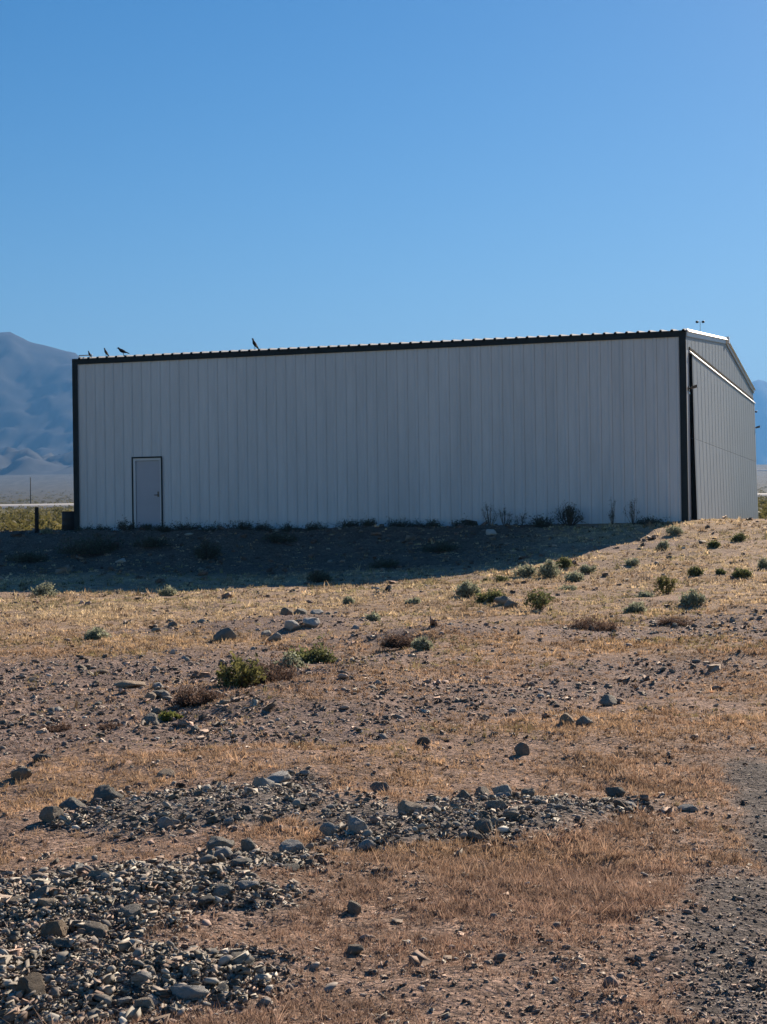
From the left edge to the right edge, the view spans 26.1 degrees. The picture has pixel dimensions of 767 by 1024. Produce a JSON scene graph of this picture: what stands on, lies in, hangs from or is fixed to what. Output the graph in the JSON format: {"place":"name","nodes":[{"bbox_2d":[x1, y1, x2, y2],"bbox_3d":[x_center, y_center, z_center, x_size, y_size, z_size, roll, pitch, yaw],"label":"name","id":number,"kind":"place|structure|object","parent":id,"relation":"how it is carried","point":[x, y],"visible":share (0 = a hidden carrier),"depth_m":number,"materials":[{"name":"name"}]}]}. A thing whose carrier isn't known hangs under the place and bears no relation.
{"place":"outdoors","nodes":[
{"label":"outdoors","id":0,"kind":"place"},
{"bbox_2d":[0,332,78,474],"bbox_3d":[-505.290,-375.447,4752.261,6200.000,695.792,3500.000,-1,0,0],"label":"mountain","id":1,"kind":"structure","parent":0,"point":[36,422],"depth_m":4559.56,"materials":[{"name":"blue stone"}]},
{"bbox_2d":[0,465,766,1023],"bbox_3d":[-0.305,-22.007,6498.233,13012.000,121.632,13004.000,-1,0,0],"label":"ground","id":2,"kind":"structure","parent":0,"point":[14,487],"depth_m":10.81,"materials":[{"name":"soil"}]},
{"bbox_2d":[4,895,28,907],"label":"rock","id":3,"kind":"object","parent":2,"relation":"on","point":[12,900],"visible":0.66,"depth_m":6.09,"materials":[{"name":"grey stone"}]},
{"bbox_2d":[11,766,31,779],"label":"rock","id":4,"kind":"object","parent":2,"relation":"on","point":[23,772],"visible":0.94,"depth_m":9.56,"materials":[{"name":"grey stone"}]},
{"bbox_2d":[2,545,49,562],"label":"shrub","id":5,"kind":"object","parent":2,"relation":"on","point":[31,557],"visible":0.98,"depth_m":43.50,"materials":[{"name":"green plant"}]},
{"bbox_2d":[15,972,45,998],"bbox_3d":[-1.064,1.455,5.043,0.086,0.099,0.109,-1,0,-42],"label":"rock","id":6,"kind":"object","parent":2,"relation":"on","point":[31,982],"visible":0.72,"depth_m":5.02,"materials":[{"name":"grey stone"}]},
{"bbox_2d":[28,885,56,899],"bbox_3d":[-1.266,1.429,6.153,0.110,0.073,0.149,-13,2,1],"label":"rock","id":7,"kind":"object","parent":2,"relation":"on","point":[39,892],"visible":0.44,"depth_m":6.13,"materials":[{"name":"grey stone"}]},
{"bbox_2d":[30,582,59,596],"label":"shrub","id":8,"kind":"object","parent":2,"relation":"on","point":[43,589],"visible":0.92,"depth_m":33.83,"materials":[{"name":"green plant"}]},
{"bbox_2d":[37,898,57,908],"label":"rock","id":9,"kind":"object","parent":2,"relation":"on","point":[44,902],"visible":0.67,"depth_m":5.97,"materials":[{"name":"grey stone"}]},
{"bbox_2d":[38,806,63,821],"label":"rock","id":10,"kind":"object","parent":2,"relation":"on","point":[49,813],"visible":0.94,"depth_m":8.20,"materials":[{"name":"grey stone"}]},
{"bbox_2d":[40,920,67,937],"bbox_3d":[-1.131,1.435,5.681,0.091,0.070,0.093,-1,0,-5],"label":"rock","id":11,"kind":"object","parent":2,"relation":"on","point":[56,928],"visible":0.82,"depth_m":5.65,"materials":[{"name":"grey stone"}]},
{"bbox_2d":[35,722,75,732],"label":"shrub","id":12,"kind":"object","parent":2,"relation":"on","point":[57,729],"visible":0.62,"depth_m":11.99,"materials":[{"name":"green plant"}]},
{"bbox_2d":[50,938,75,948],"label":"rock","id":13,"kind":"object","parent":2,"relation":"on","point":[61,943],"visible":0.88,"depth_m":5.48,"materials":[{"name":"grey stone"}]},
{"bbox_2d":[62,511,73,530],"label":"drum","id":14,"kind":"object","parent":2,"relation":"on","point":[67,520],"visible":0.68,"depth_m":50.12,"materials":[{"name":"blue plastic"}]},
{"bbox_2d":[58,797,85,809],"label":"rock","id":15,"kind":"object","parent":2,"relation":"on","point":[71,803],"visible":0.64,"depth_m":8.54,"materials":[{"name":"grey stone"}]},
{"bbox_2d":[55,528,127,553],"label":"shrub","id":16,"kind":"object","parent":2,"relation":"on","point":[96,546],"visible":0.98,"depth_m":44.27,"materials":[{"name":"green plant"}]},
{"bbox_2d":[80,921,109,938],"bbox_3d":[-1.001,1.448,5.720,0.108,0.065,0.110,-8,11,6],"label":"rock","id":17,"kind":"object","parent":2,"relation":"on","point":[98,928],"visible":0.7,"depth_m":5.69,"materials":[{"name":"grey stone"}]},
{"bbox_2d":[82,625,110,639],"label":"shrub","id":18,"kind":"object","parent":2,"relation":"on","point":[95,632],"visible":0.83,"depth_m":21.43,"materials":[{"name":"green plant"}]},
{"bbox_2d":[92,784,123,802],"bbox_3d":[-1.453,1.494,8.722,0.165,0.110,0.158,-11,3,-7],"label":"rock","id":19,"kind":"object","parent":2,"relation":"on","point":[106,793],"visible":0.73,"depth_m":8.68,"materials":[{"name":"grey stone"}]},
{"bbox_2d":[111,515,138,530],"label":"weed","id":20,"kind":"object","parent":2,"relation":"on","point":[130,527],"visible":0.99,"depth_m":48.12,"materials":[{"name":"green plant"}]},
{"bbox_2d":[117,903,140,918],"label":"rock","id":21,"kind":"object","parent":2,"relation":"on","point":[134,909],"visible":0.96,"depth_m":5.90,"materials":[{"name":"grey stone"}]},
{"bbox_2d":[113,680,145,688],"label":"rock","id":22,"kind":"object","parent":2,"relation":"on","point":[124,684],"visible":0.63,"depth_m":14.82,"materials":[{"name":"grey stone"}]},
{"bbox_2d":[130,971,151,985],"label":"rock","id":23,"kind":"object","parent":2,"relation":"on","point":[136,979],"visible":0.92,"depth_m":5.07,"materials":[{"name":"stone"}]},
{"bbox_2d":[134,997,154,1009],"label":"rock","id":24,"kind":"object","parent":2,"relation":"on","point":[146,1002],"visible":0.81,"depth_m":4.92,"materials":[{"name":"grey stone"}]},
{"bbox_2d":[140,713,158,724],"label":"rock","id":25,"kind":"object","parent":2,"relation":"on","point":[151,718],"visible":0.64,"depth_m":11.65,"materials":[{"name":"grey stone"}]},
{"bbox_2d":[130,532,173,546],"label":"shrub","id":26,"kind":"object","parent":2,"relation":"on","point":[152,542],"visible":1,"depth_m":44.42,"materials":[{"name":"green plant"}]},
{"bbox_2d":[157,816,173,828],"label":"rock","id":27,"kind":"object","parent":2,"relation":"on","point":[165,821],"visible":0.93,"depth_m":7.86,"materials":[{"name":"stone"}]},
{"bbox_2d":[157,768,174,777],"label":"rock","id":28,"kind":"object","parent":2,"relation":"on","point":[169,772],"visible":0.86,"depth_m":9.49,"materials":[{"name":"grey stone"}]},
{"bbox_2d":[157,584,177,595],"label":"shrub","id":29,"kind":"object","parent":2,"relation":"on","point":[169,591],"visible":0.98,"depth_m":33.54,"materials":[{"name":"green plant"}]},
{"bbox_2d":[158,710,183,721],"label":"shrub","id":30,"kind":"object","parent":2,"relation":"on","point":[165,716],"visible":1,"depth_m":12.62,"materials":[{"name":"green plant"}]},
{"bbox_2d":[168,519,206,529],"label":"weed","id":31,"kind":"object","parent":2,"relation":"on","point":[183,527],"visible":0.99,"depth_m":47.57,"materials":[{"name":"green plant"}]},
{"bbox_2d":[170,985,209,999],"bbox_3d":[-0.589,1.464,5.024,0.123,0.054,0.094,3,-12,3],"label":"rock","id":32,"kind":"object","parent":2,"relation":"on","point":[191,991],"visible":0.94,"depth_m":5.00,"materials":[{"name":"stone"}]},
{"bbox_2d":[168,684,227,707],"bbox_3d":[-1.466,1.467,13.258,0.497,0.198,0.494,-1,0,23],"label":"shrub","id":33,"kind":"object","parent":2,"relation":"on","point":[185,697],"visible":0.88,"depth_m":13.18,"materials":[{"name":"brown plant"}]},
{"bbox_2d":[189,539,222,559],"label":"shrub","id":34,"kind":"object","parent":2,"relation":"on","point":[206,549],"visible":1,"depth_m":42.45,"materials":[{"name":"green plant"}]},
{"bbox_2d":[198,895,215,905],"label":"rock","id":35,"kind":"object","parent":2,"relation":"on","point":[205,899],"visible":1,"depth_m":6.09,"materials":[{"name":"grey stone"}]},
{"bbox_2d":[206,836,234,850],"bbox_3d":[-0.720,1.483,7.335,0.124,0.090,0.149,-1,-7,4],"label":"rock","id":36,"kind":"object","parent":2,"relation":"on","point":[214,842],"visible":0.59,"depth_m":7.29,"materials":[{"name":"grey stone"}]},
{"bbox_2d":[214,846,232,857],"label":"rock","id":37,"kind":"object","parent":2,"relation":"on","point":[226,851],"visible":0.69,"depth_m":7.08,"materials":[{"name":"stone"}]},
{"bbox_2d":[213,883,235,896],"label":"rock","id":38,"kind":"object","parent":2,"relation":"on","point":[220,888],"visible":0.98,"depth_m":6.21,"materials":[{"name":"grey stone"}]},
{"bbox_2d":[213,627,236,641],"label":"rock","id":39,"kind":"object","parent":2,"relation":"on","point":[228,632],"visible":0.77,"depth_m":20.70,"materials":[{"name":"grey stone"}]},
{"bbox_2d":[225,520,253,529],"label":"weed","id":40,"kind":"object","parent":2,"relation":"on","point":[242,526],"visible":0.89,"depth_m":47.30,"materials":[{"name":"green plant"}]},
{"bbox_2d":[215,651,269,688],"bbox_3d":[-1.258,1.389,14.461,0.499,0.356,0.527,-1,0,-37],"label":"shrub","id":41,"kind":"object","parent":2,"relation":"on","point":[245,673],"visible":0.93,"depth_m":14.36,"materials":[{"name":"green plant"}]},
{"bbox_2d":[232,858,253,866],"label":"rock","id":42,"kind":"object","parent":2,"relation":"on","point":[237,861],"visible":0.69,"depth_m":6.84,"materials":[{"name":"grey stone"}]},
{"bbox_2d":[234,880,258,890],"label":"rock","id":43,"kind":"object","parent":2,"relation":"on","point":[244,884],"visible":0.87,"depth_m":6.29,"materials":[{"name":"stone"}]},
{"bbox_2d":[241,838,255,853],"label":"rock","id":44,"kind":"object","parent":2,"relation":"on","point":[248,844],"visible":0.84,"depth_m":7.22,"materials":[{"name":"grey stone"}]},
{"bbox_2d":[247,520,276,530],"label":"weed","id":45,"kind":"object","parent":2,"relation":"on","point":[260,527],"visible":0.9,"depth_m":47.06,"materials":[{"name":"green plant"}]},
{"bbox_2d":[252,776,274,789],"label":"rock","id":46,"kind":"object","parent":2,"relation":"on","point":[261,782],"visible":0.58,"depth_m":8.74,"materials":[{"name":"stone"}]},
{"bbox_2d":[242,654,303,684],"bbox_3d":[-1.070,1.431,14.895,0.720,0.326,0.625,-1,0,-1],"label":"shrub","id":47,"kind":"object","parent":2,"relation":"on","point":[274,674],"visible":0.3,"depth_m":14.86,"materials":[{"name":"brown plant"}]},
{"bbox_2d":[267,770,290,783],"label":"rock","id":48,"kind":"object","parent":2,"relation":"on","point":[278,777],"visible":0.68,"depth_m":9.11,"materials":[{"name":"stone"}]},
{"bbox_2d":[257,524,305,542],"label":"shrub","id":49,"kind":"object","parent":2,"relation":"on","point":[275,537],"visible":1,"depth_m":43.95,"materials":[{"name":"green plant"}]},
{"bbox_2d":[273,651,308,668],"bbox_3d":[-0.972,1.532,16.995,0.355,0.217,0.321,-1,0,37],"label":"shrub","id":50,"kind":"object","parent":2,"relation":"on","point":[292,656],"visible":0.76,"depth_m":16.96,"materials":[{"name":"green plant"}]},
{"bbox_2d":[279,839,304,853],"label":"rock","id":51,"kind":"object","parent":2,"relation":"on","point":[290,845],"visible":0.76,"depth_m":7.22,"materials":[{"name":"stone"}]},
{"bbox_2d":[284,620,299,629],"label":"rock","id":52,"kind":"object","parent":2,"relation":"on","point":[291,624],"visible":0.99,"depth_m":21.67,"materials":[{"name":"stone"}]},
{"bbox_2d":[278,634,344,663],"bbox_3d":[-0.780,1.493,18.094,0.643,0.344,0.631,-1,0,-29],"label":"shrub","id":53,"kind":"object","parent":2,"relation":"on","point":[320,655],"visible":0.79,"depth_m":18.00,"materials":[{"name":"green plant"}]},
{"bbox_2d":[303,617,319,626],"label":"rock","id":54,"kind":"object","parent":2,"relation":"on","point":[312,622],"visible":1,"depth_m":21.86,"materials":[{"name":"stone"}]},
{"bbox_2d":[306,570,332,582],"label":"shrub","id":55,"kind":"object","parent":2,"relation":"on","point":[319,577],"visible":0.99,"depth_m":35.44,"materials":[{"name":"green plant"}]},
{"bbox_2d":[319,822,339,835],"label":"rock","id":56,"kind":"object","parent":2,"relation":"on","point":[326,828],"visible":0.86,"depth_m":7.57,"materials":[{"name":"stone"}]},
{"bbox_2d":[327,518,362,527],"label":"weed","id":57,"kind":"object","parent":2,"relation":"on","point":[348,523],"visible":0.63,"depth_m":46.39,"materials":[{"name":"green plant"}]},
{"bbox_2d":[347,900,361,913],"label":"rock","id":58,"kind":"object","parent":2,"relation":"on","point":[352,906],"visible":0.98,"depth_m":6.16,"materials":[{"name":"grey stone"}]},
{"bbox_2d":[346,944,363,954],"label":"rock","id":59,"kind":"object","parent":2,"relation":"on","point":[356,948],"visible":0.99,"depth_m":5.55,"materials":[{"name":"grey stone"}]},
{"bbox_2d":[347,816,367,834],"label":"rock","id":60,"kind":"object","parent":2,"relation":"on","point":[356,824],"visible":0.82,"depth_m":7.58,"materials":[{"name":"stone"}]},
{"bbox_2d":[357,839,375,850],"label":"rock","id":61,"kind":"object","parent":2,"relation":"on","point":[366,843],"visible":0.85,"depth_m":7.30,"materials":[{"name":"stone"}]},
{"bbox_2d":[370,781,388,792],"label":"rock","id":62,"kind":"object","parent":2,"relation":"on","point":[378,785],"visible":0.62,"depth_m":8.78,"materials":[{"name":"grey stone"}]},
{"bbox_2d":[366,556,398,567],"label":"shrub","id":63,"kind":"object","parent":2,"relation":"on","point":[384,564],"visible":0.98,"depth_m":38.47,"materials":[{"name":"green plant"}]},
{"bbox_2d":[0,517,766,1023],"bbox_3d":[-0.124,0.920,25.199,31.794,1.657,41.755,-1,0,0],"label":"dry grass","id":64,"kind":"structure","parent":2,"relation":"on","point":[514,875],"depth_m":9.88,"materials":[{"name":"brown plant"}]},
{"bbox_2d":[0,515,766,1023],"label":"gravel","id":65,"kind":"structure","parent":2,"relation":"on","point":[130,949],"depth_m":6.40,"materials":[{"name":"grey gravel"}]},
{"bbox_2d":[0,486,766,530],"bbox_3d":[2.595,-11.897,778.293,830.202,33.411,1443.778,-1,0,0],"label":"desert scrub","id":66,"kind":"object","parent":2,"relation":"on","point":[9,521],"visible":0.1,"depth_m":98.52,"materials":[{"name":"green plant"}]},
{"bbox_2d":[377,630,415,648],"bbox_3d":[0.185,1.416,18.493,0.540,0.230,0.530,-1,0,-1],"label":"shrub","id":67,"kind":"object","parent":2,"relation":"on","point":[397,642],"visible":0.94,"depth_m":18.40,"materials":[{"name":"brown plant"}]},
{"bbox_2d":[384,516,417,526],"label":"weed","id":68,"kind":"object","parent":2,"relation":"on","point":[401,524],"visible":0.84,"depth_m":46.15,"materials":[{"name":"green plant"}]},
{"bbox_2d":[397,799,425,815],"bbox_3d":[0.137,1.444,8.004,0.152,0.084,0.120,10,-13,9],"label":"rock","id":69,"kind":"object","parent":2,"relation":"on","point":[410,807],"visible":0.67,"depth_m":7.98,"materials":[{"name":"grey stone"}]},
{"bbox_2d":[71,328,757,530],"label":"hangar","id":70,"kind":"structure","parent":2,"relation":"on","point":[446,432],"depth_m":46.99,"materials":[{"name":"white metal"}]},
{"bbox_2d":[131,456,162,529],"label":"walk door","id":71,"kind":"structure","parent":70,"relation":"in","point":[147,488],"depth_m":49.05,"materials":[{"name":"white metal"}]},
{"bbox_2d":[689,347,757,519],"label":"hangar door","id":72,"kind":"structure","parent":70,"relation":"in","point":[722,416],"depth_m":51.73,"materials":[{"name":"white metal"}]},
{"bbox_2d":[410,635,433,650],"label":"shrub","id":73,"kind":"object","parent":2,"relation":"on","point":[419,643],"visible":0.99,"depth_m":17.54,"materials":[{"name":"green plant"}]},
{"bbox_2d":[410,518,444,526],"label":"weed","id":74,"kind":"object","parent":2,"relation":"on","point":[432,523],"visible":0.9,"depth_m":45.83,"materials":[{"name":"green plant"}]},
{"bbox_2d":[420,538,466,551],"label":"shrub","id":75,"kind":"object","parent":2,"relation":"on","point":[440,547],"visible":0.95,"depth_m":40.80,"materials":[{"name":"green plant"}]},
{"bbox_2d":[453,579,481,596],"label":"shrub","id":76,"kind":"object","parent":2,"relation":"on","point":[466,588],"visible":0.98,"depth_m":27.76,"materials":[{"name":"green plant"}]},
{"bbox_2d":[467,830,483,840],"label":"rock","id":77,"kind":"object","parent":2,"relation":"on","point":[475,834],"visible":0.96,"depth_m":7.51,"materials":[{"name":"grey stone"}]},
{"bbox_2d":[473,819,492,833],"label":"rock","id":78,"kind":"object","parent":2,"relation":"on","point":[481,825],"visible":0.91,"depth_m":7.63,"materials":[{"name":"grey stone"}]},
{"bbox_2d":[472,587,505,602],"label":"shrub","id":79,"kind":"object","parent":2,"relation":"on","point":[489,596],"visible":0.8,"depth_m":26.25,"materials":[{"name":"green plant"}]},
{"bbox_2d":[483,800,506,809],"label":"rock","id":80,"kind":"object","parent":2,"relation":"on","point":[492,804],"visible":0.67,"depth_m":8.14,"materials":[{"name":"grey stone"}]},
{"bbox_2d":[492,784,511,794],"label":"rock","id":81,"kind":"object","parent":2,"relation":"on","point":[501,789],"visible":0.63,"depth_m":8.60,"materials":[{"name":"stone"}]},
{"bbox_2d":[514,742,529,754],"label":"rock","id":82,"kind":"object","parent":2,"relation":"on","point":[520,748],"visible":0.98,"depth_m":10.26,"materials":[{"name":"grey stone"}]},
{"bbox_2d":[509,561,536,576],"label":"shrub","id":83,"kind":"object","parent":2,"relation":"on","point":[527,570],"visible":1,"depth_m":32.61,"materials":[{"name":"green plant"}]},
{"bbox_2d":[523,584,555,610],"bbox_3d":[2.309,1.268,24.590,0.614,0.423,0.444,-1,-1,53],"label":"shrub","id":84,"kind":"object","parent":2,"relation":"on","point":[540,600],"visible":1,"depth_m":24.54,"materials":[{"name":"green plant"}]},
{"bbox_2d":[527,513,558,527],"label":"weed","id":85,"kind":"object","parent":2,"relation":"on","point":[540,524],"visible":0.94,"depth_m":44.48,"materials":[{"name":"green plant"}]},
{"bbox_2d":[536,557,561,577],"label":"shrub","id":86,"kind":"object","parent":2,"relation":"on","point":[548,569],"visible":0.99,"depth_m":32.41,"materials":[{"name":"green plant"}]},
{"bbox_2d":[554,555,573,567],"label":"shrub","id":87,"kind":"object","parent":2,"relation":"on","point":[565,562],"visible":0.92,"depth_m":33.45,"materials":[{"name":"green plant"}]},
{"bbox_2d":[550,500,585,525],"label":"weed","id":88,"kind":"object","parent":2,"relation":"on","point":[569,514],"visible":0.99,"depth_m":44.69,"materials":[{"name":"green plant"}]},
{"bbox_2d":[562,569,585,582],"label":"shrub","id":89,"kind":"object","parent":2,"relation":"on","point":[574,576],"visible":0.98,"depth_m":30.93,"materials":[{"name":"green plant"}]},
{"bbox_2d":[575,715,592,725],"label":"rock","id":90,"kind":"object","parent":2,"relation":"on","point":[583,720],"visible":0.89,"depth_m":11.47,"materials":[{"name":"grey stone"}]},
{"bbox_2d":[565,610,623,631],"bbox_3d":[2.571,1.346,20.306,0.701,0.270,0.684,-1,0,-41],"label":"shrub","id":91,"kind":"object","parent":2,"relation":"on","point":[597,626],"visible":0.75,"depth_m":20.21,"materials":[{"name":"brown plant"}]},
{"bbox_2d":[598,694,617,705],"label":"rock","id":92,"kind":"object","parent":2,"relation":"on","point":[607,700],"visible":0.96,"depth_m":12.81,"materials":[{"name":"grey stone"}]},
{"bbox_2d":[605,787,625,796],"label":"rock","id":93,"kind":"object","parent":2,"relation":"on","point":[614,791],"visible":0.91,"depth_m":8.90,"materials":[{"name":"grey stone"}]},
{"bbox_2d":[622,601,647,613],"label":"shrub","id":94,"kind":"object","parent":2,"relation":"on","point":[637,607],"visible":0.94,"depth_m":23.12,"materials":[{"name":"green plant"}]},
{"bbox_2d":[634,516,669,524],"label":"weed","id":95,"kind":"object","parent":2,"relation":"on","point":[647,520],"visible":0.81,"depth_m":44.00,"materials":[{"name":"green plant"}]},
{"bbox_2d":[653,575,678,594],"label":"shrub","id":96,"kind":"object","parent":2,"relation":"on","point":[661,580],"visible":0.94,"depth_m":26.98,"materials":[{"name":"green plant"}]},
{"bbox_2d":[665,525,683,534],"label":"shrub","id":97,"kind":"object","parent":2,"relation":"on","point":[672,530],"visible":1,"depth_m":41.16,"materials":[{"name":"green plant"}]},
{"bbox_2d":[657,615,694,625],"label":"shrub","id":98,"kind":"object","parent":2,"relation":"on","point":[679,621],"visible":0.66,"depth_m":21.01,"materials":[{"name":"brown plant"}]},
{"bbox_2d":[677,804,698,811],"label":"rock","id":99,"kind":"object","parent":2,"relation":"on","point":[687,807],"visible":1,"depth_m":8.53,"materials":[{"name":"stone"}]},
{"bbox_2d":[678,588,708,606],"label":"shrub","id":100,"kind":"object","parent":2,"relation":"on","point":[693,598],"visible":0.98,"depth_m":24.05,"materials":[{"name":"green plant"}]},
{"bbox_2d":[686,565,703,575],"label":"shrub","id":101,"kind":"object","parent":2,"relation":"on","point":[694,570],"visible":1,"depth_m":30.64,"materials":[{"name":"green plant"}]},
{"bbox_2d":[731,567,753,578],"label":"shrub","id":102,"kind":"object","parent":2,"relation":"on","point":[739,573],"visible":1,"depth_m":29.82,"materials":[{"name":"green plant"}]},
{"bbox_2d":[0,493,766,508],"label":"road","id":103,"kind":"structure","parent":0,"point":[72,504],"depth_m":380.96,"materials":[{"name":"grey asphalt"}]},
{"bbox_2d":[0,0,766,381],"label":"sky","id":104,"kind":"structure","parent":0,"point":[177,176],"materials":[{"name":"blue"}]},
{"bbox_2d":[752,380,766,464],"bbox_3d":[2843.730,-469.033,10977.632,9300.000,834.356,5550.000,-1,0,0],"label":"mountain","id":105,"kind":"structure","parent":0,"point":[760,395],"depth_m":10332.63,"materials":[{"name":"blue stone"}]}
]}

